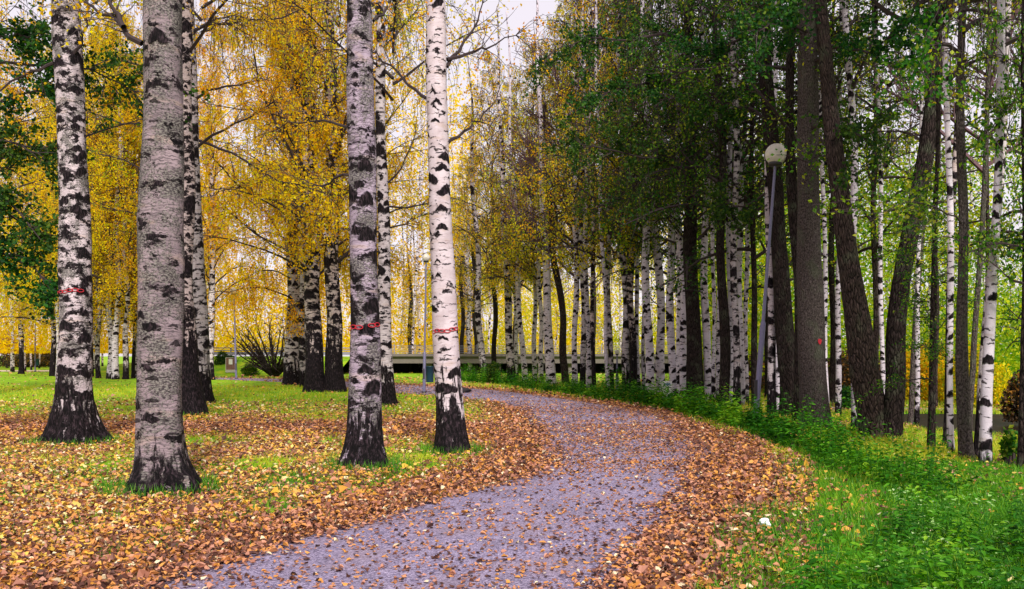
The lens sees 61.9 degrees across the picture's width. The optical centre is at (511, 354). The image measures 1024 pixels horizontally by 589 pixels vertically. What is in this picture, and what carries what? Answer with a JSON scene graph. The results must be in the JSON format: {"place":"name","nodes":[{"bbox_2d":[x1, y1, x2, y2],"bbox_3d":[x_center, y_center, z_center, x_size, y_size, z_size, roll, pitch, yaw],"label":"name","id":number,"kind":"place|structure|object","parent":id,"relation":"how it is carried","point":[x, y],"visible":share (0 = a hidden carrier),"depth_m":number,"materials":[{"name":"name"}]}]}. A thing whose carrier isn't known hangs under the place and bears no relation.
{"place":"outdoors","nodes":[
{"label":"outdoors","id":0,"kind":"place"},
{"bbox_2d":[37,356,349,375],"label":"road bank","id":1,"kind":"structure","parent":0,"point":[219,369],"depth_m":61.51,"materials":[{"name":"green plant"}]},
{"bbox_2d":[141,378,712,588],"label":"path","id":2,"kind":"structure","parent":0,"point":[320,553],"depth_m":7.03,"materials":[{"name":"grey gravel"}]},
{"bbox_2d":[0,0,1021,355],"label":"sky","id":3,"kind":"structure","parent":0,"point":[525,13],"materials":[{"name":"white"}]},
{"bbox_2d":[0,356,1023,588],"bbox_3d":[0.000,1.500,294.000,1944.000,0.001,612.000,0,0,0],"label":"ground","id":4,"kind":"structure","parent":0,"point":[22,378],"depth_m":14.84,"materials":[{"name":"brown plant"}]},
{"bbox_2d":[0,83,55,373],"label":"birch tree","id":5,"kind":"object","parent":4,"relation":"on","point":[21,358],"visible":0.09,"depth_m":64.67,"materials":[{"name":"yellow plant"}]},
{"bbox_2d":[0,347,55,366],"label":"hedge","id":6,"kind":"object","parent":4,"relation":"on","point":[44,360],"visible":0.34,"depth_m":98.39,"materials":[{"name":"green plant"}]},
{"bbox_2d":[0,0,113,445],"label":"birch tree","id":7,"kind":"object","parent":4,"relation":"on","point":[73,413],"visible":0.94,"depth_m":14.33,"materials":[{"name":"white plant"}]},
{"bbox_2d":[0,0,122,312],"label":"birch tree","id":8,"kind":"object","parent":4,"relation":"on","point":[36,182],"visible":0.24,"depth_m":30.55,"materials":[{"name":"yellow plant"}]},
{"bbox_2d":[0,45,131,376],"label":"birch tree","id":9,"kind":"object","parent":4,"relation":"on","point":[56,307],"visible":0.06,"depth_m":56.70,"materials":[{"name":"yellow plant"}]},
{"bbox_2d":[0,84,135,375],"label":"birch tree","id":10,"kind":"object","parent":4,"relation":"on","point":[52,367],"visible":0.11,"depth_m":58.40,"materials":[{"name":"yellow plant"}]},
{"bbox_2d":[0,16,141,377],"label":"birch tree","id":11,"kind":"object","parent":4,"relation":"on","point":[97,359],"visible":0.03,"depth_m":52.38,"materials":[{"name":"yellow plant"}]},
{"bbox_2d":[0,0,209,322],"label":"maple tree","id":12,"kind":"object","parent":4,"relation":"on","point":[30,49],"visible":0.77,"depth_m":15.66,"materials":[{"name":"green plant"}]},
{"bbox_2d":[9,1,212,378],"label":"birch tree","id":13,"kind":"object","parent":4,"relation":"on","point":[125,326],"visible":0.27,"depth_m":50.12,"materials":[{"name":"yellow plant"}]},
{"bbox_2d":[0,52,221,378],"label":"birch tree","id":14,"kind":"object","parent":4,"relation":"on","point":[110,330],"visible":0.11,"depth_m":51.30,"materials":[{"name":"yellow plant"}]},
{"bbox_2d":[11,2,226,378],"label":"birch tree","id":15,"kind":"object","parent":4,"relation":"on","point":[115,356],"visible":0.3,"depth_m":50.51,"materials":[{"name":"yellow plant"}]},
{"bbox_2d":[39,0,202,495],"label":"birch tree","id":16,"kind":"object","parent":4,"relation":"on","point":[161,456],"visible":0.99,"depth_m":9.25,"materials":[{"name":"grey plant"}]},
{"bbox_2d":[18,62,233,376],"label":"birch tree","id":17,"kind":"object","parent":4,"relation":"on","point":[119,286],"visible":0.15,"depth_m":52.31,"materials":[{"name":"yellow plant"}]},
{"bbox_2d":[93,168,250,342],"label":"birch tree","id":18,"kind":"object","parent":4,"relation":"on","point":[103,330],"visible":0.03,"depth_m":62.50,"materials":[{"name":"yellow plant"}]},
{"bbox_2d":[36,0,324,415],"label":"birch tree","id":19,"kind":"object","parent":4,"relation":"on","point":[193,399],"visible":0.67,"depth_m":20.97,"materials":[{"name":"yellow plant"}]},
{"bbox_2d":[121,0,274,379],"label":"birch tree","id":20,"kind":"object","parent":4,"relation":"on","point":[210,280],"visible":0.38,"depth_m":49.85,"materials":[{"name":"yellow plant"}]},
{"bbox_2d":[81,0,348,402],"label":"birch tree","id":21,"kind":"object","parent":4,"relation":"on","point":[200,302],"visible":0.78,"depth_m":26.18,"materials":[{"name":"yellow plant"}]},
{"bbox_2d":[0,0,483,371],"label":"golden wood","id":22,"kind":"object","parent":4,"relation":"on","point":[12,349],"visible":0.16,"depth_m":76.86,"materials":[{"name":"yellow plant"}]},
{"bbox_2d":[221,304,285,376],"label":"bare bush","id":23,"kind":"object","parent":4,"relation":"on","point":[262,363],"visible":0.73,"depth_m":56.23,"materials":[{"name":"brown plant"}]},
{"bbox_2d":[227,0,348,386],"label":"birch tree","id":24,"kind":"object","parent":4,"relation":"on","point":[301,341],"visible":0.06,"depth_m":39.22,"materials":[{"name":"yellow plant"}]},
{"bbox_2d":[198,0,414,391],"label":"birch tree","id":25,"kind":"object","parent":4,"relation":"on","point":[314,368],"visible":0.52,"depth_m":33.34,"materials":[{"name":"yellow plant"}]},
{"bbox_2d":[200,1,428,384],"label":"birch tree","id":26,"kind":"object","parent":4,"relation":"on","point":[291,371],"visible":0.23,"depth_m":41.55,"materials":[{"name":"yellow plant"}]},
{"bbox_2d":[235,0,433,468],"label":"birch tree","id":27,"kind":"object","parent":4,"relation":"on","point":[364,440],"visible":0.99,"depth_m":11.21,"materials":[{"name":"white plant"}]},
{"bbox_2d":[199,0,486,391],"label":"birch tree","id":28,"kind":"object","parent":4,"relation":"on","point":[334,379],"visible":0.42,"depth_m":33.86,"materials":[{"name":"yellow plant"}]},
{"bbox_2d":[229,0,504,406],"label":"birch tree","id":29,"kind":"object","parent":4,"relation":"on","point":[389,397],"visible":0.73,"depth_m":24.63,"materials":[{"name":"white plant"}]},
{"bbox_2d":[392,258,431,372],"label":"alder tree","id":30,"kind":"object","parent":4,"relation":"on","point":[408,332],"visible":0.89,"depth_m":68.47,"materials":[{"name":"yellow plant"}]},
{"bbox_2d":[422,254,429,392],"bbox_3d":[-3.316,-1.161,32.877,0.324,5.424,0.308,0,0,0],"label":"street lamp","id":31,"kind":"object","parent":4,"relation":"on","point":[426,258],"visible":0.98,"depth_m":32.84,"materials":[{"name":"metal"}]},
{"bbox_2d":[322,0,554,454],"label":"birch tree","id":32,"kind":"object","parent":4,"relation":"on","point":[451,431],"visible":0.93,"depth_m":12.96,"materials":[{"name":"white plant"}]},
{"bbox_2d":[450,156,503,371],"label":"birch tree","id":33,"kind":"object","parent":4,"relation":"on","point":[468,337],"visible":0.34,"depth_m":66.55,"materials":[{"name":"yellow plant"}]},
{"bbox_2d":[452,144,503,371],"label":"alder tree","id":34,"kind":"object","parent":4,"relation":"on","point":[473,265],"visible":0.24,"depth_m":66.53,"materials":[{"name":"yellow plant"}]},
{"bbox_2d":[421,52,535,380],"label":"birch tree","id":35,"kind":"object","parent":4,"relation":"on","point":[478,253],"visible":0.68,"depth_m":46.71,"materials":[{"name":"yellow plant"}]},
{"bbox_2d":[451,77,555,362],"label":"alder tree","id":36,"kind":"object","parent":4,"relation":"on","point":[495,328],"visible":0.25,"depth_m":53.22,"materials":[{"name":"yellow plant"}]},
{"bbox_2d":[0,370,1023,588],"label":"fallen leaves","id":37,"kind":"object","parent":4,"relation":"on","point":[641,574],"visible":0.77,"depth_m":8.79,"materials":[{"name":"brown plant"}]},
{"bbox_2d":[465,6,563,382],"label":"birch tree","id":38,"kind":"object","parent":4,"relation":"on","point":[510,360],"visible":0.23,"depth_m":45.16,"materials":[{"name":"yellow plant"}]},
{"bbox_2d":[461,78,569,376],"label":"birch tree","id":39,"kind":"object","parent":4,"relation":"on","point":[515,333],"visible":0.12,"depth_m":50.94,"materials":[{"name":"yellow plant"}]},
{"bbox_2d":[392,344,668,373],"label":"road bridge","id":40,"kind":"structure","parent":4,"relation":"on","point":[401,361],"depth_m":66.00,"materials":[{"name":"concrete"}]},
{"bbox_2d":[488,34,573,382],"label":"birch tree","id":41,"kind":"object","parent":4,"relation":"on","point":[538,278],"visible":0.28,"depth_m":41.99,"materials":[{"name":"yellow plant"}]},
{"bbox_2d":[474,12,590,381],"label":"birch tree","id":42,"kind":"object","parent":4,"relation":"on","point":[520,328],"visible":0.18,"depth_m":43.49,"materials":[{"name":"yellow plant"}]},
{"bbox_2d":[477,33,590,382],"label":"birch tree","id":43,"kind":"object","parent":4,"relation":"on","point":[534,323],"visible":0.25,"depth_m":44.32,"materials":[{"name":"yellow plant"}]},
{"bbox_2d":[480,0,603,384],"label":"birch tree","id":44,"kind":"object","parent":4,"relation":"on","point":[549,348],"visible":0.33,"depth_m":39.26,"materials":[{"name":"yellow plant"}]},
{"bbox_2d":[476,0,668,383],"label":"tree","id":45,"kind":"object","parent":4,"relation":"on","point":[562,336],"visible":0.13,"depth_m":39.22,"materials":[{"name":"plant"}]},
{"bbox_2d":[510,0,636,386],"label":"birch tree","id":46,"kind":"object","parent":4,"relation":"on","point":[583,342],"visible":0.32,"depth_m":34.66,"materials":[{"name":"yellow plant"}]},
{"bbox_2d":[504,0,653,384],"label":"birch tree","id":47,"kind":"object","parent":4,"relation":"on","point":[575,252],"visible":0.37,"depth_m":34.70,"materials":[{"name":"yellow plant"}]},
{"bbox_2d":[582,0,591,389],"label":"birch tree","id":48,"kind":"object","parent":4,"relation":"on","point":[588,342],"visible":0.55,"depth_m":33.74,"materials":[{"name":"white plant"}]},
{"bbox_2d":[588,0,595,388],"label":"birch tree","id":49,"kind":"object","parent":4,"relation":"on","point":[592,341],"visible":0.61,"depth_m":31.95,"materials":[{"name":"white plant"}]},
{"bbox_2d":[527,0,669,389],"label":"birch tree","id":50,"kind":"object","parent":4,"relation":"on","point":[601,248],"visible":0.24,"depth_m":31.50,"materials":[{"name":"yellow plant"}]},
{"bbox_2d":[414,130,788,353],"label":"olive wood","id":51,"kind":"object","parent":4,"relation":"on","point":[555,311],"visible":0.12,"depth_m":82.44,"materials":[{"name":"yellow plant"}]},
{"bbox_2d":[602,1,614,390],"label":"birch tree","id":52,"kind":"object","parent":4,"relation":"on","point":[610,341],"visible":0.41,"depth_m":32.33,"materials":[{"name":"white plant"}]},
{"bbox_2d":[529,0,699,391],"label":"birch tree","id":53,"kind":"object","parent":4,"relation":"on","point":[625,366],"visible":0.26,"depth_m":31.41,"materials":[{"name":"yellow plant"}]},
{"bbox_2d":[626,7,636,389],"bbox_3d":[4.386,-6.468,31.172,0.434,16.065,0.366,0,0,0],"label":"birch tree","id":54,"kind":"object","parent":4,"relation":"on","point":[632,334],"visible":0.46,"depth_m":31.06,"materials":[{"name":"white plant"}]},
{"bbox_2d":[557,0,712,393],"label":"birch tree","id":55,"kind":"object","parent":4,"relation":"on","point":[649,347],"visible":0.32,"depth_m":29.15,"materials":[{"name":"green plant"}]},
{"bbox_2d":[556,0,715,390],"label":"birch tree","id":56,"kind":"object","parent":4,"relation":"on","point":[636,306],"visible":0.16,"depth_m":31.53,"materials":[{"name":"yellow plant"}]},
{"bbox_2d":[579,0,718,395],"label":"birch tree","id":57,"kind":"object","parent":4,"relation":"on","point":[660,346],"visible":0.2,"depth_m":29.47,"materials":[{"name":"green plant"}]},
{"bbox_2d":[514,0,796,399],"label":"alder tree","id":58,"kind":"object","parent":4,"relation":"on","point":[694,365],"visible":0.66,"depth_m":24.36,"materials":[{"name":"green plant"}]},
{"bbox_2d":[573,0,755,395],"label":"birch tree","id":59,"kind":"object","parent":4,"relation":"on","point":[670,340],"visible":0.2,"depth_m":28.49,"materials":[{"name":"green plant"}]},
{"bbox_2d":[580,58,750,332],"bbox_3d":[5.282,-4.509,30.345,6.385,12.141,5.513,0,0,18],"label":"alder tree","id":60,"kind":"object","parent":4,"relation":"on","point":[605,229],"visible":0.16,"depth_m":29.57,"materials":[{"name":"green plant"}]},
{"bbox_2d":[675,1,679,394],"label":"birch tree","id":61,"kind":"object","parent":4,"relation":"on","point":[678,345],"visible":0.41,"depth_m":28.20,"materials":[{"name":"white plant"}]},
{"bbox_2d":[605,0,764,397],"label":"birch tree","id":62,"kind":"object","parent":4,"relation":"on","point":[683,337],"visible":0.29,"depth_m":27.12,"materials":[{"name":"green plant"}]},
{"bbox_2d":[603,0,796,400],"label":"birch tree","id":63,"kind":"object","parent":4,"relation":"on","point":[707,363],"visible":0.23,"depth_m":25.97,"materials":[{"name":"green plant"}]},
{"bbox_2d":[711,73,715,401],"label":"birch tree","id":64,"kind":"object","parent":4,"relation":"on","point":[713,387],"visible":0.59,"depth_m":25.78,"materials":[{"name":"white plant"}]},
{"bbox_2d":[602,0,831,404],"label":"alder tree","id":65,"kind":"object","parent":4,"relation":"on","point":[725,351],"visible":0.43,"depth_m":23.17,"materials":[{"name":"green plant"}]},
{"bbox_2d":[714,2,719,401],"bbox_3d":[6.161,-6.470,25.527,0.204,16.062,0.172,0,0,0],"label":"birch tree","id":66,"kind":"object","parent":4,"relation":"on","point":[717,351],"visible":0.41,"depth_m":25.47,"materials":[{"name":"white plant"}]},
{"bbox_2d":[629,0,831,402],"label":"birch tree","id":67,"kind":"object","parent":4,"relation":"on","point":[729,154],"visible":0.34,"depth_m":23.44,"materials":[{"name":"green plant"}]},
{"bbox_2d":[730,5,740,406],"bbox_3d":[5.993,-8.470,22.856,0.311,20.062,0.253,0,0,0],"label":"birch tree","id":68,"kind":"object","parent":4,"relation":"on","point":[735,318],"visible":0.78,"depth_m":22.81,"materials":[{"name":"white plant"}]},
{"bbox_2d":[460,360,1023,588],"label":"nettle belt","id":69,"kind":"object","parent":4,"relation":"on","point":[728,412],"visible":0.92,"depth_m":8.66,"materials":[{"name":"green plant"}]},
{"bbox_2d":[618,0,874,406],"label":"birch tree","id":70,"kind":"object","parent":4,"relation":"on","point":[739,286],"visible":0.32,"depth_m":23.78,"materials":[{"name":"green plant"}]},
{"bbox_2d":[743,52,749,405],"bbox_3d":[6.858,-7.970,24.999,0.202,19.062,0.166,0,0,0],"label":"birch tree","id":71,"kind":"object","parent":4,"relation":"on","point":[746,287],"visible":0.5,"depth_m":24.95,"materials":[{"name":"white plant"}]},
{"bbox_2d":[640,0,856,405],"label":"alder tree","id":72,"kind":"object","parent":4,"relation":"on","point":[754,256],"visible":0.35,"depth_m":23.23,"materials":[{"name":"green plant"}]},
{"bbox_2d":[634,0,893,419],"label":"alder tree","id":73,"kind":"object","parent":4,"relation":"on","point":[787,123],"visible":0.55,"depth_m":18.13,"materials":[{"name":"green plant"}]},
{"bbox_2d":[753,143,786,413],"bbox_3d":[5.515,-1.484,18.321,0.763,6.077,0.458,0,0,0],"label":"street lamp","id":74,"kind":"object","parent":4,"relation":"on","point":[773,161],"visible":0.84,"depth_m":18.28,"materials":[{"name":"metal"}]},
{"bbox_2d":[764,18,776,414],"bbox_3d":[6.062,-6.469,20.004,0.326,16.062,0.253,0,0,0],"label":"birch tree","id":75,"kind":"object","parent":4,"relation":"on","point":[771,387],"visible":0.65,"depth_m":19.95,"materials":[{"name":"white plant"}]},
{"bbox_2d":[709,53,835,398],"bbox_3d":[8.641,-4.506,28.499,5.526,12.134,6.384,0,0,23],"label":"alder tree","id":76,"kind":"object","parent":4,"relation":"on","point":[766,338],"visible":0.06,"depth_m":28.82,"materials":[{"name":"green plant"}]},
{"bbox_2d":[655,0,919,415],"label":"alder tree","id":77,"kind":"object","parent":4,"relation":"on","point":[784,324],"visible":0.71,"depth_m":19.80,"materials":[{"name":"green plant"}]},
{"bbox_2d":[785,0,868,394],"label":"birch tree","id":78,"kind":"object","parent":4,"relation":"on","point":[825,251],"visible":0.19,"depth_m":18.16,"materials":[{"name":"white plant"}]},
{"bbox_2d":[699,0,957,428],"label":"grey bark tree","id":79,"kind":"object","parent":4,"relation":"on","point":[811,337],"visible":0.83,"depth_m":16.49,"materials":[{"name":"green plant"}]},
{"bbox_2d":[795,1,875,415],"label":"birch tree","id":80,"kind":"object","parent":4,"relation":"on","point":[838,388],"visible":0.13,"depth_m":19.94,"materials":[{"name":"green plant"}]},
{"bbox_2d":[663,65,1021,376],"bbox_3d":[29.246,-6.484,51.285,46.102,16.005,39.749,0,0,0],"label":"green wood","id":81,"kind":"object","parent":4,"relation":"on","point":[1013,359],"visible":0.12,"depth_m":36.56,"materials":[{"name":"green plant"}]},
{"bbox_2d":[738,0,951,405],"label":"alder tree","id":82,"kind":"object","parent":4,"relation":"on","point":[831,278],"visible":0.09,"depth_m":24.65,"materials":[{"name":"green plant"}]},
{"bbox_2d":[791,0,899,427],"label":"birch tree","id":83,"kind":"object","parent":4,"relation":"on","point":[851,84],"visible":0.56,"depth_m":16.28,"materials":[{"name":"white plant"}]},
{"bbox_2d":[777,0,977,360],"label":"alder tree","id":84,"kind":"object","parent":4,"relation":"on","point":[873,247],"visible":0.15,"depth_m":22.76,"materials":[{"name":"green plant"}]},
{"bbox_2d":[836,0,928,394],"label":"birch tree","id":85,"kind":"object","parent":4,"relation":"on","point":[880,295],"visible":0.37,"depth_m":18.41,"materials":[{"name":"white plant"}]},
{"bbox_2d":[774,484,1023,588],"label":"ground cover","id":86,"kind":"object","parent":4,"relation":"on","point":[885,543],"visible":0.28,"depth_m":6.47,"materials":[{"name":"green plant"}]},
{"bbox_2d":[814,0,994,440],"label":"alder tree","id":87,"kind":"object","parent":4,"relation":"on","point":[864,372],"visible":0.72,"depth_m":14.73,"materials":[{"name":"brown plant"}]},
{"bbox_2d":[808,0,1023,459],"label":"alder tree","id":88,"kind":"object","parent":4,"relation":"on","point":[964,429],"visible":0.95,"depth_m":11.35,"materials":[{"name":"green plant"}]},
{"bbox_2d":[853,0,981,446],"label":"rowan tree","id":89,"kind":"object","parent":4,"relation":"on","point":[933,346],"visible":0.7,"depth_m":13.16,"materials":[{"name":"green plant"}]},
{"bbox_2d":[820,1,1018,407],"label":"alder tree","id":90,"kind":"object","parent":4,"relation":"on","point":[970,171],"visible":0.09,"depth_m":23.71,"materials":[{"name":"green plant"}]},
{"bbox_2d":[907,1,932,423],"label":"leafless tree","id":91,"kind":"object","parent":4,"relation":"on","point":[910,418],"visible":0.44,"depth_m":18.15,"materials":[{"name":"grey plant"}]},
{"bbox_2d":[876,0,973,425],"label":"birch tree","id":92,"kind":"object","parent":4,"relation":"on","point":[917,361],"visible":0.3,"depth_m":17.62,"materials":[{"name":"green plant"}]},
{"bbox_2d":[905,340,954,401],"bbox_3d":[12.413,0.545,26.081,1.998,2.054,2.333,0,0,0],"label":"bush","id":93,"kind":"object","parent":4,"relation":"on","point":[923,374],"visible":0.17,"depth_m":25.62,"materials":[{"name":"yellow plant"}]},
{"bbox_2d":[863,0,1021,285],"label":"birch tree","id":94,"kind":"object","parent":4,"relation":"on","point":[978,166],"visible":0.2,"depth_m":17.81,"materials":[{"name":"plant"}]},
{"bbox_2d":[879,0,1021,438],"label":"alder tree","id":95,"kind":"object","parent":4,"relation":"on","point":[894,401],"visible":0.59,"depth_m":14.61,"materials":[{"name":"brown plant"}]},
{"bbox_2d":[942,3,960,444],"bbox_3d":[7.033,-6.970,13.487,0.481,17.062,0.121,0,0,0],"label":"birch tree","id":96,"kind":"object","parent":4,"relation":"on","point":[954,177],"visible":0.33,"depth_m":13.47,"materials":[{"name":"white plant"}]},
{"bbox_2d":[882,0,1021,451],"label":"birch tree","id":97,"kind":"object","parent":4,"relation":"on","point":[950,282],"visible":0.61,"depth_m":12.52,"materials":[{"name":"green plant"}]},
{"bbox_2d":[900,0,1020,456],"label":"birch tree","id":98,"kind":"object","parent":4,"relation":"on","point":[960,55],"visible":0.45,"depth_m":11.88,"materials":[{"name":"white plant"}]},
{"bbox_2d":[909,0,1021,271],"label":"alder tree","id":99,"kind":"object","parent":4,"relation":"on","point":[973,222],"visible":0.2,"depth_m":18.70,"materials":[{"name":"green plant"}]},
{"bbox_2d":[938,340,1012,406],"bbox_3d":[13.137,0.574,24.203,1.874,1.994,1.746,0,0,0],"label":"bush","id":100,"kind":"object","parent":4,"relation":"on","point":[998,380],"visible":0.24,"depth_m":23.78,"materials":[{"name":"yellow plant"}]},
{"bbox_2d":[928,0,1023,468],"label":"alder tree","id":101,"kind":"object","parent":4,"relation":"on","point":[1020,445],"visible":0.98,"depth_m":10.85,"materials":[{"name":"green plant"}]},
{"bbox_2d":[932,0,1020,465],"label":"birch tree","id":102,"kind":"object","parent":4,"relation":"on","point":[985,424],"visible":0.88,"depth_m":11.23,"materials":[{"name":"white plant"}]},
{"bbox_2d":[969,0,992,426],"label":"leafless tree","id":103,"kind":"object","parent":4,"relation":"on","point":[973,353],"visible":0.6,"depth_m":15.96,"materials":[{"name":"grey plant"}]},
{"bbox_2d":[998,425,1017,469],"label":"sapling","id":104,"kind":"object","parent":4,"relation":"on","point":[1008,444],"visible":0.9,"depth_m":11.12,"materials":[{"name":"green plant"}]},
{"bbox_2d":[999,369,1019,422],"bbox_3d":[10.847,0.739,17.733,1.311,1.651,1.094,0,0,0],"label":"dark bush","id":105,"kind":"object","parent":4,"relation":"on","point":[1011,414],"visible":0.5,"depth_m":17.77,"materials":[{"name":"orange plant"}]},
{"bbox_2d":[904,414,1017,437],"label":"road","id":106,"kind":"structure","parent":0,"point":[998,423],"depth_m":18.66,"materials":[{"name":"grey stone"}]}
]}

